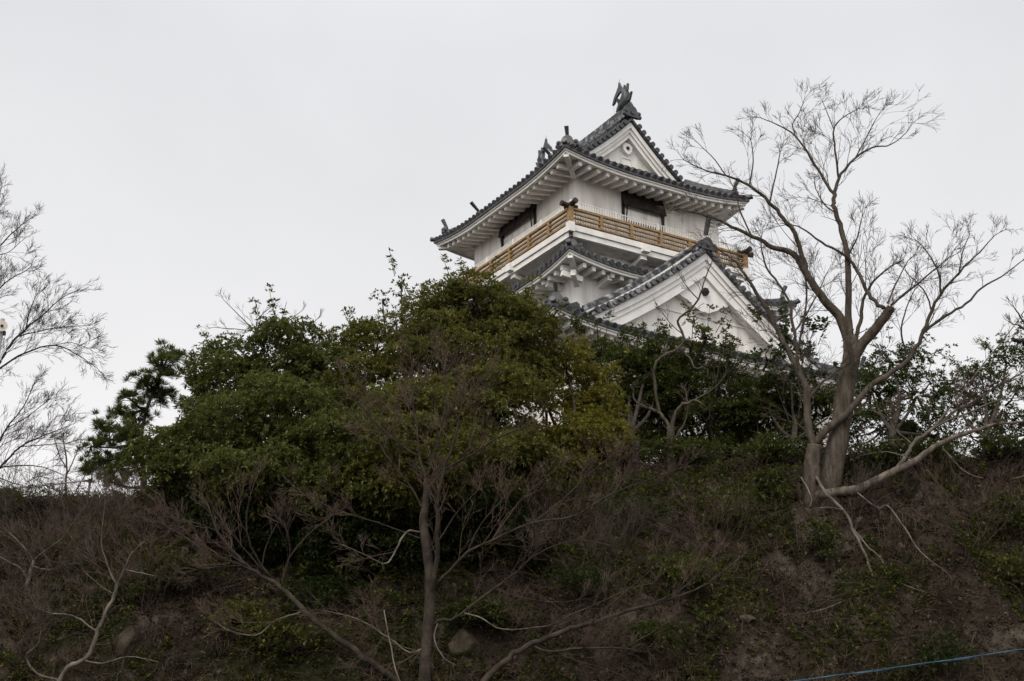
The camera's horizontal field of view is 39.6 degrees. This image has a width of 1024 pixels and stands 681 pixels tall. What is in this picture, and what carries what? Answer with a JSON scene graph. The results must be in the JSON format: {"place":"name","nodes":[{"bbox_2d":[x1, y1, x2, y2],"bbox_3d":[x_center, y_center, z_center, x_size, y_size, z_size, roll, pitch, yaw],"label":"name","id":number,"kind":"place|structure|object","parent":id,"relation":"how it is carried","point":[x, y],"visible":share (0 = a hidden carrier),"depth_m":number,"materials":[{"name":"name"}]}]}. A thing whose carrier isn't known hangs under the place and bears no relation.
{"place":"outdoors","nodes":[
{"label":"outdoors","id":0,"kind":"place"},
{"bbox_2d":[0,438,1023,680],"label":"hillside","id":1,"kind":"structure","parent":0,"point":[491,648],"depth_m":27.09,"materials":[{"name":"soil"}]},
{"bbox_2d":[0,318,7,351],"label":"horn speaker","id":2,"kind":"object","parent":1,"relation":"on","point":[3,325],"visible":1,"depth_m":32.02},
{"bbox_2d":[0,546,52,622],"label":"bare shrub","id":3,"kind":"object","parent":1,"relation":"on","point":[9,587],"visible":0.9,"depth_m":26.65,"materials":[{"name":"brown plant"}]},
{"bbox_2d":[0,435,69,540],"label":"bare shrub","id":4,"kind":"object","parent":1,"relation":"on","point":[11,488],"visible":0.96,"depth_m":29.16,"materials":[{"name":"brown plant"}]},
{"bbox_2d":[0,570,71,650],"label":"bare shrub","id":5,"kind":"object","parent":1,"relation":"on","point":[18,618],"visible":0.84,"depth_m":26.16,"materials":[{"name":"brown plant"}]},
{"bbox_2d":[0,481,83,508],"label":"shrub","id":6,"kind":"object","parent":1,"relation":"on","point":[19,497],"visible":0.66,"depth_m":30.66,"materials":[{"name":"green plant"}]},
{"bbox_2d":[0,364,88,495],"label":"bare tree","id":7,"kind":"object","parent":1,"relation":"on","point":[44,433],"visible":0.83,"depth_m":35.71,"materials":[{"name":"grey plant"}]},
{"bbox_2d":[7,479,90,492],"bbox_3d":[-11.223,3.630,32.388,3.236,0.984,0.054,0,-21,0],"label":"guard fence","id":8,"kind":"object","parent":1,"relation":"on","point":[63,483],"visible":0.2,"depth_m":32.50,"materials":[{"name":"metal"}]},
{"bbox_2d":[0,485,107,589],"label":"bare tree","id":9,"kind":"object","parent":1,"relation":"on","point":[41,553],"visible":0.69,"depth_m":27.66,"materials":[{"name":"brown plant"}]},
{"bbox_2d":[9,458,106,521],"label":"bare shrub","id":10,"kind":"object","parent":1,"relation":"on","point":[56,491],"visible":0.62,"depth_m":30.64,"materials":[{"name":"brown plant"}]},
{"bbox_2d":[0,166,117,388],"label":"bare tree","id":11,"kind":"object","parent":1,"relation":"on","point":[39,318],"visible":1,"depth_m":35.48,"materials":[{"name":"grey plant"}]},
{"bbox_2d":[49,428,85,492],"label":"bare tree","id":12,"kind":"object","parent":1,"relation":"on","point":[65,454],"visible":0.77,"depth_m":33.30,"materials":[{"name":"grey plant"}]},
{"bbox_2d":[0,495,142,589],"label":"bare shrub","id":13,"kind":"object","parent":1,"relation":"on","point":[49,529],"visible":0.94,"depth_m":27.44,"materials":[{"name":"brown plant"}]},
{"bbox_2d":[33,482,125,508],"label":"shrub","id":14,"kind":"object","parent":1,"relation":"on","point":[82,495],"visible":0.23,"depth_m":31.12,"materials":[{"name":"green plant"}]},
{"bbox_2d":[2,464,168,552],"bbox_3d":[-8.293,3.306,28.404,2.850,1.825,2.248,-3,-21,7],"label":"bare shrub","id":15,"kind":"object","parent":1,"relation":"on","point":[94,504],"visible":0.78,"depth_m":28.39,"materials":[{"name":"brown plant"}]},
{"bbox_2d":[41,465,144,545],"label":"bare shrub","id":16,"kind":"object","parent":1,"relation":"on","point":[120,492],"visible":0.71,"depth_m":28.64,"materials":[{"name":"brown plant"}]},
{"bbox_2d":[5,462,189,680],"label":"bare tree","id":17,"kind":"object","parent":1,"relation":"on","point":[81,660],"visible":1,"depth_m":25.37,"materials":[{"name":"brown plant"}]},
{"bbox_2d":[38,503,186,612],"bbox_3d":[-7.404,4.099,27.211,3.433,2.232,2.163,-7,-16,17],"label":"bare shrub","id":18,"kind":"object","parent":1,"relation":"on","point":[139,553],"visible":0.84,"depth_m":27.13,"materials":[{"name":"brown plant"}]},
{"bbox_2d":[84,453,149,505],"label":"bare shrub","id":19,"kind":"object","parent":1,"relation":"on","point":[136,480],"visible":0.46,"depth_m":30.98,"materials":[{"name":"brown plant"}]},
{"bbox_2d":[84,572,163,610],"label":"shrub","id":20,"kind":"object","parent":1,"relation":"on","point":[140,590],"visible":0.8,"depth_m":27.15,"materials":[{"name":"green plant"}]},
{"bbox_2d":[113,625,141,655],"bbox_3d":[-7.106,5.635,26.430,0.743,0.634,0.575,-14,-25,33],"label":"boulder","id":21,"kind":"object","parent":1,"relation":"on","point":[132,633],"visible":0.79,"depth_m":26.18,"materials":[{"name":"grey stone"}]},
{"bbox_2d":[74,338,190,488],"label":"pine tree","id":22,"kind":"object","parent":1,"relation":"on","point":[151,385],"visible":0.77,"depth_m":32.57,"materials":[{"name":"green plant"}]},
{"bbox_2d":[72,449,204,538],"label":"bare shrub","id":23,"kind":"object","parent":1,"relation":"on","point":[147,498],"visible":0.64,"depth_m":28.88,"materials":[{"name":"brown plant"}]},
{"bbox_2d":[131,548,233,590],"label":"shrub","id":24,"kind":"object","parent":1,"relation":"on","point":[193,557],"visible":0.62,"depth_m":27.42,"materials":[{"name":"green plant"}]},
{"bbox_2d":[189,578,287,634],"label":"shrub","id":25,"kind":"object","parent":1,"relation":"on","point":[258,613],"visible":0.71,"depth_m":26.41,"materials":[{"name":"green plant"}]},
{"bbox_2d":[167,491,324,565],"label":"shrub","id":26,"kind":"object","parent":1,"relation":"on","point":[257,530],"visible":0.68,"depth_m":28.09,"materials":[{"name":"green plant"}]},
{"bbox_2d":[123,458,400,680],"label":"bare tree","id":27,"kind":"object","parent":1,"relation":"on","point":[357,652],"visible":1,"depth_m":26.04,"materials":[{"name":"brown plant"}]},
{"bbox_2d":[203,288,323,440],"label":"bare tree","id":28,"kind":"object","parent":1,"relation":"on","point":[226,328],"visible":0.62,"depth_m":40.27,"materials":[{"name":"brown plant"}]},
{"bbox_2d":[117,282,427,530],"bbox_3d":[-5.087,1.334,30.414,6.875,6.150,5.780,0,-21,0],"label":"evergreen tree","id":29,"kind":"object","parent":1,"relation":"on","point":[219,428],"visible":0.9,"depth_m":29.01,"materials":[{"name":"green plant"}]},
{"bbox_2d":[208,612,352,659],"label":"shrub","id":30,"kind":"object","parent":1,"relation":"on","point":[290,648],"visible":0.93,"depth_m":25.96,"materials":[{"name":"green plant"}]},
{"bbox_2d":[253,500,313,528],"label":"shrub","id":31,"kind":"object","parent":1,"relation":"on","point":[268,521],"visible":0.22,"depth_m":29.38,"materials":[{"name":"green plant"}]},
{"bbox_2d":[269,560,372,613],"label":"shrub","id":32,"kind":"object","parent":1,"relation":"on","point":[325,594],"visible":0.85,"depth_m":26.94,"materials":[{"name":"green plant"}]},
{"bbox_2d":[268,524,395,581],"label":"shrub","id":33,"kind":"object","parent":1,"relation":"on","point":[331,565],"visible":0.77,"depth_m":27.57,"materials":[{"name":"green plant"}]},
{"bbox_2d":[341,504,403,546],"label":"shrub","id":34,"kind":"object","parent":1,"relation":"on","point":[374,526],"visible":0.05,"depth_m":28.33,"materials":[{"name":"green plant"}]},
{"bbox_2d":[287,484,467,577],"bbox_3d":[-2.607,3.786,28.200,3.592,2.176,2.669,0,-21,0],"label":"shrub","id":35,"kind":"object","parent":1,"relation":"on","point":[389,541],"visible":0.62,"depth_m":27.46,"materials":[{"name":"green plant"}]},
{"bbox_2d":[369,247,435,348],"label":"evergreen tree","id":36,"kind":"object","parent":1,"relation":"on","point":[390,290],"visible":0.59,"depth_m":39.38,"materials":[{"name":"green plant"}]},
{"bbox_2d":[309,253,574,527],"bbox_3d":[-1.618,0.784,30.812,5.922,7.554,7.044,0,-21,0],"label":"evergreen tree","id":37,"kind":"object","parent":1,"relation":"on","point":[521,320],"visible":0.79,"depth_m":30.75,"materials":[{"name":"green plant"}]},
{"bbox_2d":[447,628,480,657],"bbox_3d":[-0.862,5.707,26.319,0.586,0.742,0.760,-1,-26,36],"label":"boulder","id":38,"kind":"object","parent":1,"relation":"on","point":[464,641],"visible":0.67,"depth_m":26.11,"materials":[{"name":"grey stone"}]},
{"bbox_2d":[437,594,542,632],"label":"shrub","id":39,"kind":"object","parent":1,"relation":"on","point":[496,620],"visible":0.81,"depth_m":26.39,"materials":[{"name":"green plant"}]},
{"bbox_2d":[275,308,707,680],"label":"bare tree","id":40,"kind":"object","parent":1,"relation":"on","point":[425,650],"visible":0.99,"depth_m":26.11,"materials":[{"name":"brown plant"}]},
{"bbox_2d":[418,469,572,566],"bbox_3d":[-0.306,3.493,28.283,3.084,2.219,2.125,-7,-22,17],"label":"shrub","id":41,"kind":"object","parent":1,"relation":"on","point":[449,540],"visible":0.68,"depth_m":27.85,"materials":[{"name":"green plant"}]},
{"bbox_2d":[430,440,574,518],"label":"bare shrub","id":42,"kind":"object","parent":1,"relation":"on","point":[533,479],"visible":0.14,"depth_m":29.30,"materials":[{"name":"brown plant"}]},
{"bbox_2d":[462,532,559,568],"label":"shrub","id":43,"kind":"object","parent":1,"relation":"on","point":[513,551],"visible":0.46,"depth_m":28.12,"materials":[{"name":"green plant"}]},
{"bbox_2d":[0,446,1023,680],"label":"ivy","id":44,"kind":"object","parent":1,"relation":"on","point":[965,536],"visible":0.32,"depth_m":27.65,"materials":[{"name":"green plant"}]},
{"bbox_2d":[0,420,1023,680],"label":"brambles","id":45,"kind":"object","parent":1,"relation":"on","point":[732,462],"visible":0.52,"depth_m":27.62,"materials":[{"name":"brown plant"}]},
{"bbox_2d":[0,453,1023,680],"bbox_3d":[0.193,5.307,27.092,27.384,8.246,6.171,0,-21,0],"label":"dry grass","id":46,"kind":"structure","parent":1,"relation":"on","point":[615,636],"depth_m":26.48,"materials":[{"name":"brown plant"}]},
{"bbox_2d":[3,451,1023,680],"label":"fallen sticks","id":47,"kind":"object","parent":1,"relation":"on","point":[577,565],"visible":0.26,"depth_m":27.49,"materials":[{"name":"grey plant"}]},
{"bbox_2d":[22,453,1023,680],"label":"rubble","id":48,"kind":"object","parent":1,"relation":"on","point":[777,658],"visible":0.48,"depth_m":27.19,"materials":[{"name":"grey stone"}]},
{"bbox_2d":[471,455,603,545],"bbox_3d":[0.257,2.986,28.774,3.631,2.360,2.288,-6,-16,16],"label":"bare shrub","id":49,"kind":"object","parent":1,"relation":"on","point":[547,494],"visible":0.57,"depth_m":28.61,"materials":[{"name":"brown plant"}]},
{"bbox_2d":[497,442,598,478],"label":"shrub","id":50,"kind":"object","parent":1,"relation":"on","point":[574,464],"visible":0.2,"depth_m":30.89,"materials":[{"name":"green plant"}]},
{"bbox_2d":[491,334,638,484],"bbox_3d":[1.209,1.782,32.588,3.520,4.420,3.503,-12,-24,29],"label":"evergreen tree","id":51,"kind":"object","parent":1,"relation":"on","point":[587,410],"visible":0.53,"depth_m":32.80,"materials":[{"name":"green plant"}]},
{"bbox_2d":[528,474,615,506],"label":"shrub","id":52,"kind":"object","parent":1,"relation":"on","point":[574,493],"visible":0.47,"depth_m":30.00,"materials":[{"name":"green plant"}]},
{"bbox_2d":[539,560,639,596],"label":"shrub","id":53,"kind":"object","parent":1,"relation":"on","point":[568,581],"visible":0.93,"depth_m":27.02,"materials":[{"name":"green plant"}]},
{"bbox_2d":[508,473,694,585],"bbox_3d":[1.778,3.599,27.325,3.323,2.127,2.621,-6,-21,16],"label":"bare shrub","id":54,"kind":"object","parent":1,"relation":"on","point":[607,534],"visible":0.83,"depth_m":27.37,"materials":[{"name":"brown plant"}]},
{"bbox_2d":[559,417,662,502],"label":"bare shrub","id":55,"kind":"object","parent":1,"relation":"on","point":[591,461],"visible":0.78,"depth_m":30.07,"materials":[{"name":"brown plant"}]},
{"bbox_2d":[480,531,753,680],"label":"bare tree","id":56,"kind":"object","parent":1,"relation":"on","point":[493,671],"visible":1,"depth_m":25.30,"materials":[{"name":"brown plant"}]},
{"bbox_2d":[592,441,661,467],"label":"shrub","id":57,"kind":"object","parent":1,"relation":"on","point":[642,454],"visible":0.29,"depth_m":32.38,"materials":[{"name":"green plant"}]},
{"bbox_2d":[577,490,678,535],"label":"shrub","id":58,"kind":"object","parent":1,"relation":"on","point":[620,524],"visible":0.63,"depth_m":29.09,"materials":[{"name":"green plant"}]},
{"bbox_2d":[560,310,712,464],"bbox_3d":[2.416,1.581,35.828,4.004,5.876,6.357,-10,-23,26],"label":"evergreen tree","id":59,"kind":"object","parent":1,"relation":"on","point":[631,367],"visible":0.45,"depth_m":37.04,"materials":[{"name":"green plant"}]},
{"bbox_2d":[586,471,692,549],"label":"bare shrub","id":60,"kind":"object","parent":1,"relation":"on","point":[639,514],"visible":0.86,"depth_m":28.51,"materials":[{"name":"brown plant"}]},
{"bbox_2d":[614,618,683,653],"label":"shrub","id":61,"kind":"object","parent":1,"relation":"on","point":[647,631],"visible":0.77,"depth_m":26.08,"materials":[{"name":"green plant"}]},
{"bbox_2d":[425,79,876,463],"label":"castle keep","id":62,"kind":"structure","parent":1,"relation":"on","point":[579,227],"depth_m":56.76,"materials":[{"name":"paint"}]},
{"bbox_2d":[498,204,536,247],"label":"window","id":63,"kind":"structure","parent":62,"relation":"in","point":[515,227],"depth_m":59.90,"materials":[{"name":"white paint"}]},
{"bbox_2d":[621,190,666,231],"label":"window","id":64,"kind":"structure","parent":62,"relation":"in","point":[632,205],"depth_m":58.16,"materials":[{"name":"white paint"}]},
{"bbox_2d":[620,431,740,461],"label":"shrub","id":65,"kind":"object","parent":1,"relation":"on","point":[679,448],"visible":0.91,"depth_m":32.09,"materials":[{"name":"green plant"}]},
{"bbox_2d":[628,247,736,473],"bbox_3d":[3.989,0.562,32.694,2.593,5.364,1.823,0,-21,0],"label":"bare tree","id":66,"kind":"object","parent":1,"relation":"on","point":[670,426],"visible":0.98,"depth_m":32.57,"materials":[{"name":"grey plant"}]},
{"bbox_2d":[636,550,742,592],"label":"shrub","id":67,"kind":"object","parent":1,"relation":"on","point":[671,573],"visible":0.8,"depth_m":27.55,"materials":[{"name":"green plant"}]},
{"bbox_2d":[677,300,739,461],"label":"shrub","id":68,"kind":"object","parent":1,"relation":"on","point":[708,329],"visible":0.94,"depth_m":37.24,"materials":[{"name":"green plant"}]},
{"bbox_2d":[678,606,743,642],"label":"shrub","id":69,"kind":"object","parent":1,"relation":"on","point":[705,634],"visible":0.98,"depth_m":26.37,"materials":[{"name":"green plant"}]},
{"bbox_2d":[655,474,769,559],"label":"bare shrub","id":70,"kind":"object","parent":1,"relation":"on","point":[703,517],"visible":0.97,"depth_m":28.60,"materials":[{"name":"brown plant"}]},
{"bbox_2d":[627,323,798,463],"bbox_3d":[5.239,2.351,37.320,4.841,5.476,3.041,0,-21,0],"label":"evergreen tree","id":71,"kind":"object","parent":1,"relation":"on","point":[725,405],"visible":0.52,"depth_m":36.97,"materials":[{"name":"green plant"}]},
{"bbox_2d":[699,485,792,532],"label":"shrub","id":72,"kind":"object","parent":1,"relation":"on","point":[737,516],"visible":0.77,"depth_m":29.21,"materials":[{"name":"green plant"}]},
{"bbox_2d":[707,361,792,444],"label":"bare tree","id":73,"kind":"object","parent":1,"relation":"on","point":[729,394],"visible":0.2,"depth_m":37.76,"materials":[{"name":"brown plant"}]},
{"bbox_2d":[722,429,808,464],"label":"shrub","id":74,"kind":"object","parent":1,"relation":"on","point":[772,447],"visible":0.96,"depth_m":31.25,"materials":[{"name":"green plant"}]},
{"bbox_2d":[744,462,801,497],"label":"shrub","id":75,"kind":"object","parent":1,"relation":"on","point":[773,483],"visible":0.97,"depth_m":30.22,"materials":[{"name":"green plant"}]},
{"bbox_2d":[717,352,860,454],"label":"evergreen tree","id":76,"kind":"object","parent":1,"relation":"on","point":[822,399],"visible":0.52,"depth_m":36.82,"materials":[{"name":"green plant"}]},
{"bbox_2d":[747,301,841,428],"bbox_3d":[7.435,1.569,36.289,2.646,5.727,1.823,0,-21,0],"label":"shrub","id":77,"kind":"object","parent":1,"relation":"on","point":[786,329],"visible":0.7,"depth_m":36.57,"materials":[{"name":"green plant"}]},
{"bbox_2d":[656,76,974,497],"bbox_3d":[6.735,-1.503,31.908,6.964,10.391,3.579,0,-21,0],"label":"bare tree","id":78,"kind":"object","parent":1,"relation":"on","point":[838,438],"visible":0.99,"depth_m":32.05,"materials":[{"name":"grey plant"}]},
{"bbox_2d":[789,516,860,561],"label":"shrub","id":79,"kind":"object","parent":1,"relation":"on","point":[823,548],"visible":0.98,"depth_m":28.37,"materials":[{"name":"green plant"}]},
{"bbox_2d":[692,210,1023,507],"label":"bare tree","id":80,"kind":"object","parent":1,"relation":"on","point":[814,448],"visible":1,"depth_m":31.09,"materials":[{"name":"grey plant"}]},
{"bbox_2d":[803,436,929,518],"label":"bare shrub","id":81,"kind":"object","parent":1,"relation":"on","point":[862,484],"visible":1,"depth_m":29.47,"materials":[{"name":"brown plant"}]},
{"bbox_2d":[781,476,958,621],"bbox_3d":[6.759,4.222,28.529,3.410,3.460,3.230,0,-21,0],"label":"dead branch","id":82,"kind":"object","parent":1,"relation":"on","point":[853,530],"visible":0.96,"depth_m":28.54,"materials":[{"name":"brown wood"}]},
{"bbox_2d":[846,436,926,469],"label":"shrub","id":83,"kind":"object","parent":1,"relation":"on","point":[884,446],"visible":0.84,"depth_m":30.81,"materials":[{"name":"green plant"}]},
{"bbox_2d":[818,326,967,453],"bbox_3d":[8.943,1.708,35.786,3.691,5.609,7.320,-14,-25,33],"label":"evergreen tree","id":84,"kind":"object","parent":1,"relation":"on","point":[904,375],"visible":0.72,"depth_m":37.06,"materials":[{"name":"green plant"}]},
{"bbox_2d":[814,296,1023,498],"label":"bare tree","id":85,"kind":"object","parent":1,"relation":"on","point":[845,491],"visible":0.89,"depth_m":30.52,"materials":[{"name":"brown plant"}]},
{"bbox_2d":[883,629,981,675],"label":"shrub","id":86,"kind":"object","parent":1,"relation":"on","point":[942,655],"visible":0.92,"depth_m":25.81,"materials":[{"name":"green plant"}]},
{"bbox_2d":[888,438,979,505],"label":"bare shrub","id":87,"kind":"object","parent":1,"relation":"on","point":[924,475],"visible":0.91,"depth_m":29.69,"materials":[{"name":"brown plant"}]},
{"bbox_2d":[890,433,978,465],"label":"shrub","id":88,"kind":"object","parent":1,"relation":"on","point":[937,451],"visible":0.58,"depth_m":31.00,"materials":[{"name":"green plant"}]},
{"bbox_2d":[899,316,1023,457],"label":"evergreen tree","id":89,"kind":"object","parent":1,"relation":"on","point":[993,412],"visible":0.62,"depth_m":36.86,"materials":[{"name":"green plant"}]},
{"bbox_2d":[912,458,1023,547],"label":"bare shrub","id":90,"kind":"object","parent":1,"relation":"on","point":[989,506],"visible":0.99,"depth_m":28.27,"materials":[{"name":"brown plant"}]},
{"bbox_2d":[953,428,1023,458],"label":"shrub","id":91,"kind":"object","parent":1,"relation":"on","point":[993,444],"visible":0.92,"depth_m":31.52,"materials":[{"name":"green plant"}]},
{"bbox_2d":[979,485,1023,534],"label":"shrub","id":92,"kind":"object","parent":1,"relation":"on","point":[1018,517],"visible":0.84,"depth_m":28.94,"materials":[{"name":"green plant"}]},
{"bbox_2d":[982,550,1023,585],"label":"shrub","id":93,"kind":"object","parent":1,"relation":"on","point":[1014,576],"visible":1,"depth_m":27.59,"materials":[{"name":"green plant"}]},
{"bbox_2d":[1002,293,1023,344],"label":"bare tree","id":94,"kind":"object","parent":1,"relation":"on","point":[1022,327],"visible":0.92,"depth_m":35.33,"materials":[{"name":"grey plant"}]},
{"bbox_2d":[0,0,1023,497],"label":"sky","id":95,"kind":"structure","parent":0,"point":[174,153],"materials":[{"name":"white"}]},
{"bbox_2d":[794,649,1023,680],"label":"blue cable","id":96,"kind":"object","parent":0,"point":[910,665],"visible":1,"depth_m":13.77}
]}

